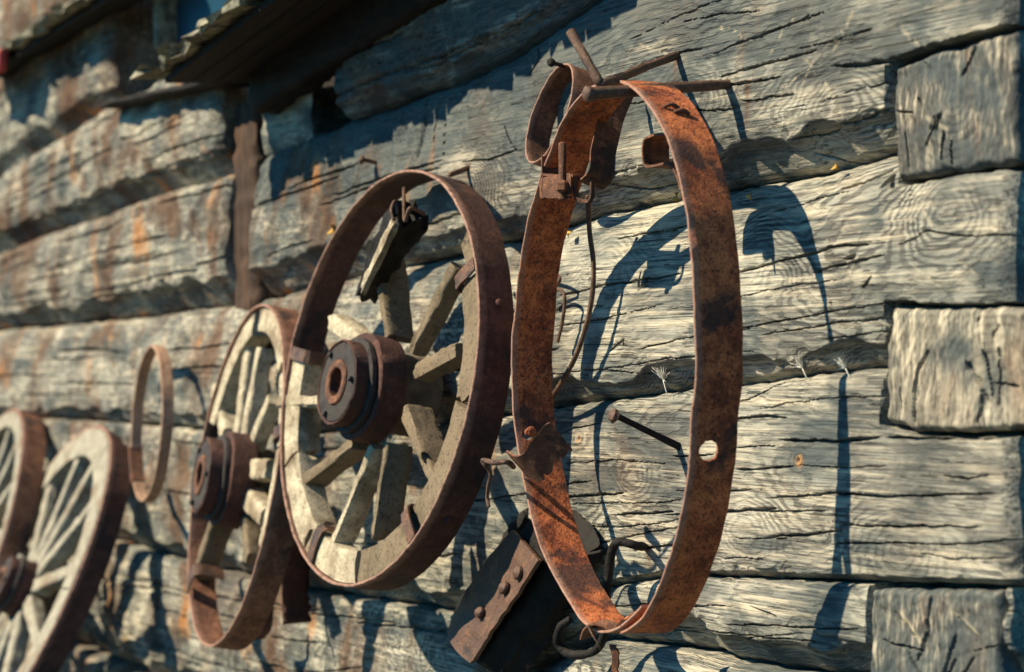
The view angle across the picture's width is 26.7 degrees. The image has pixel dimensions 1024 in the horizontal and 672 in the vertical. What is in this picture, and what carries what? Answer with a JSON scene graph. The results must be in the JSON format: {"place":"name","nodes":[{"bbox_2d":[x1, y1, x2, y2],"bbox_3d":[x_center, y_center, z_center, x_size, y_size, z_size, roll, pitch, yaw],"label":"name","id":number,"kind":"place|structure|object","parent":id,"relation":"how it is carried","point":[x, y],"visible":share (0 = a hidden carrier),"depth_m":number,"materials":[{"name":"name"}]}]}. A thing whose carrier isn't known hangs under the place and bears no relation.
{"place":"outdoors","nodes":[
{"label":"outdoors","id":0,"kind":"place"},
{"bbox_3d":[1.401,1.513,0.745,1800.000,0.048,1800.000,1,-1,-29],"label":"ground","id":1,"kind":"structure","parent":0,"visible":0},
{"bbox_2d":[0,0,1023,671],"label":"log cabin","id":2,"kind":"object","parent":1,"relation":"on","point":[184,182],"visible":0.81,"depth_m":3.06,"materials":[{"name":"grey wood"}]},
{"bbox_2d":[0,49,6,72],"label":"red board","id":3,"kind":"object","parent":2,"relation":"attached to","point":[3,60],"visible":1,"depth_m":5.37,"materials":[{"name":"paint"}]},
{"bbox_2d":[0,409,45,565],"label":"wagon wheel","id":4,"kind":"object","parent":2,"relation":"attached to","point":[22,447],"visible":0.98,"depth_m":5.20,"materials":[{"name":"brown wood"}]},
{"bbox_2d":[0,426,130,671],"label":"wagon wheel","id":5,"kind":"object","parent":2,"relation":"attached to","point":[47,598],"visible":0.93,"depth_m":4.79,"materials":[{"name":"beige wood"}]},
{"bbox_2d":[129,345,173,501],"bbox_3d":[-0.749,0.182,4.483,0.029,0.326,0.326,4,-2,-20],"label":"iron ring","id":6,"kind":"object","parent":2,"relation":"attached to","point":[136,470],"visible":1,"depth_m":4.45,"materials":[{"name":"brown metal"}]},
{"bbox_2d":[99,0,249,108],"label":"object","id":7,"kind":"structure","parent":2,"relation":"in","point":[172,19],"depth_m":4.71,"materials":[{"name":"brown wood"}]},
{"bbox_2d":[186,304,298,650],"bbox_3d":[-0.506,0.258,4.006,0.167,0.637,0.676,10,-5,-20],"label":"wagon wheel","id":8,"kind":"object","parent":2,"relation":"attached to","point":[236,483],"visible":0.91,"depth_m":3.93,"materials":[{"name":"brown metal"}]},
{"bbox_2d":[255,540,311,639],"bbox_3d":[-0.413,0.410,3.942,0.073,0.301,0.154,1,-1,-29],"label":"iron strip","id":9,"kind":"object","parent":2,"relation":"attached to","point":[295,599],"visible":0.55,"depth_m":3.90,"materials":[{"name":"brown metal"}]},
{"bbox_2d":[327,223,334,234],"bbox_3d":[-0.323,-0.191,3.873,0.013,0.023,0.026,0,-1,-14],"label":"dry leaf","id":10,"kind":"object","parent":2,"relation":"on","point":[331,231],"visible":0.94,"depth_m":3.87,"materials":[{"name":"plant"}]},
{"bbox_2d":[358,155,376,163],"bbox_3d":[-0.234,-0.299,3.700,0.064,0.019,0.015,1,-1,-29],"label":"nail","id":11,"kind":"object","parent":2,"relation":"attached to","point":[362,159],"visible":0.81,"depth_m":3.69,"materials":[{"name":"metal"}]},
{"bbox_2d":[276,170,513,590],"bbox_3d":[-0.213,0.067,3.434,0.165,0.667,0.698,12,-7,-29],"label":"wagon wheel","id":12,"kind":"object","parent":2,"relation":"attached to","point":[362,389],"visible":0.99,"depth_m":3.35,"materials":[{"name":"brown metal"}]},
{"bbox_2d":[355,187,428,303],"bbox_3d":[-0.185,-0.145,3.389,0.076,0.184,0.250,1,-1,-29],"label":"felloe fragment","id":13,"kind":"object","parent":12,"relation":"hanging from","point":[403,229],"visible":1,"depth_m":3.37,"materials":[{"name":"brown wood"}]},
{"bbox_2d":[448,165,469,176],"bbox_3d":[-0.074,-0.263,3.399,0.009,0.031,0.080,-1,-1,38],"label":"nail","id":14,"kind":"object","parent":2,"relation":"attached to","point":[459,171],"visible":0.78,"depth_m":3.38,"materials":[{"name":"metal"}]},
{"bbox_2d":[446,507,607,671],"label":"wooden block","id":15,"kind":"object","parent":2,"relation":"attached to","point":[511,604],"depth_m":3.17,"materials":[{"name":"brown wood"}]},
{"bbox_2d":[547,58,565,67],"bbox_3d":[0.074,-0.387,3.115,0.012,0.013,0.114,0,-1,20],"label":"nail","id":16,"kind":"object","parent":2,"relation":"attached to","point":[551,62],"visible":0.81,"depth_m":3.06,"materials":[{"name":"brown metal"}]},
{"bbox_2d":[525,63,633,202],"bbox_3d":[0.078,-0.281,3.021,0.094,0.230,0.317,19,-7,-19],"label":"strap clamp","id":17,"kind":"object","parent":16,"relation":"hanging from","point":[559,183],"visible":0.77,"depth_m":2.95,"materials":[{"name":"brown metal"}]},
{"bbox_2d":[556,275,566,342],"bbox_3d":[0.058,-0.042,3.153,0.017,0.105,0.131,0,-1,-11],"label":"wire hook","id":18,"kind":"object","parent":2,"relation":"attached to","point":[561,290],"visible":0.57,"depth_m":3.10,"materials":[{"name":"metal"}]},
{"bbox_2d":[552,195,595,399],"bbox_3d":[0.081,-0.048,3.078,0.014,0.297,0.169,0,-1,-22],"label":"hanging rod","id":19,"kind":"object","parent":2,"relation":"hanging from","point":[562,381],"visible":0.87,"depth_m":3.01,"materials":[{"name":"metal"}]},
{"bbox_2d":[553,538,649,659],"bbox_3d":[0.117,0.364,2.984,0.152,0.178,0.087,0,-1,20],"label":"iron hook","id":20,"kind":"object","parent":2,"relation":"attached to","point":[565,623],"visible":0.85,"depth_m":2.96,"materials":[{"name":"brown dark iron"}]},
{"bbox_2d":[566,28,681,85],"bbox_3d":[0.168,-0.351,2.812,0.223,0.083,0.072,1,-1,-43],"label":"bent spike","id":21,"kind":"object","parent":2,"relation":"attached to","point":[585,57],"visible":0.96,"depth_m":2.75,"materials":[{"name":"metal"}]},
{"bbox_2d":[607,408,680,450],"bbox_3d":[0.190,0.130,2.874,0.134,0.069,0.020,0,-1,-19],"label":"square spike","id":22,"kind":"object","parent":2,"relation":"attached to","point":[614,415],"visible":0.89,"depth_m":2.87,"materials":[{"name":"brown metal"}]},
{"bbox_2d":[582,79,734,101],"bbox_3d":[0.203,-0.314,2.752,0.257,0.048,0.025,1,-1,-29],"label":"iron spike","id":23,"kind":"object","parent":2,"relation":"attached to","point":[590,94],"visible":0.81,"depth_m":2.72,"materials":[{"name":"metal"}]},
{"bbox_2d":[506,80,742,671],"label":"iron hoop","id":24,"kind":"object","parent":23,"relation":"hanging from","point":[695,166],"visible":0.91,"depth_m":2.69,"materials":[{"name":"metal"}]},
{"bbox_2d":[480,458,515,507],"bbox_3d":[-0.021,0.205,3.000,0.050,0.071,0.044,0,-1,15],"label":"bent wire","id":25,"kind":"object","parent":24,"relation":"hanging from","point":[484,462],"visible":1,"depth_m":3.01,"materials":[{"name":"metal"}]},
{"bbox_2d":[651,366,669,393],"bbox_3d":[0.201,0.059,2.907,0.020,0.038,0.031,1,-1,-29],"label":"seed tuft","id":26,"kind":"object","parent":2,"relation":"attached to","point":[661,375],"visible":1,"depth_m":2.91,"materials":[{"name":"white plant"}]},
{"bbox_2d":[672,191,678,201],"bbox_3d":[0.222,-0.189,2.922,0.009,0.015,0.019,0,-1,-9],"label":"dry leaf","id":27,"kind":"object","parent":2,"relation":"on","point":[675,199],"visible":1,"depth_m":2.92,"materials":[{"name":"plant"}]},
{"bbox_2d":[792,357,806,377],"bbox_3d":[0.351,0.039,2.651,0.012,0.026,0.023,1,-1,-29],"label":"seed tuft","id":28,"kind":"object","parent":2,"relation":"attached to","point":[800,364],"visible":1,"depth_m":2.65,"materials":[{"name":"white plant"}]},
{"bbox_2d":[831,162,838,170],"bbox_3d":[0.392,-0.206,2.622,0.009,0.011,0.012,1,-1,-29],"label":"dry leaf","id":29,"kind":"object","parent":2,"relation":"on","point":[835,167],"visible":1,"depth_m":2.62,"materials":[{"name":"yellow plant"}]},
{"bbox_2d":[835,358,849,377],"bbox_3d":[0.392,0.038,2.575,0.012,0.026,0.022,1,-1,-41],"label":"seed tuft","id":30,"kind":"object","parent":2,"relation":"on","point":[843,365],"visible":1,"depth_m":2.57,"materials":[{"name":"white plant"}]}
]}

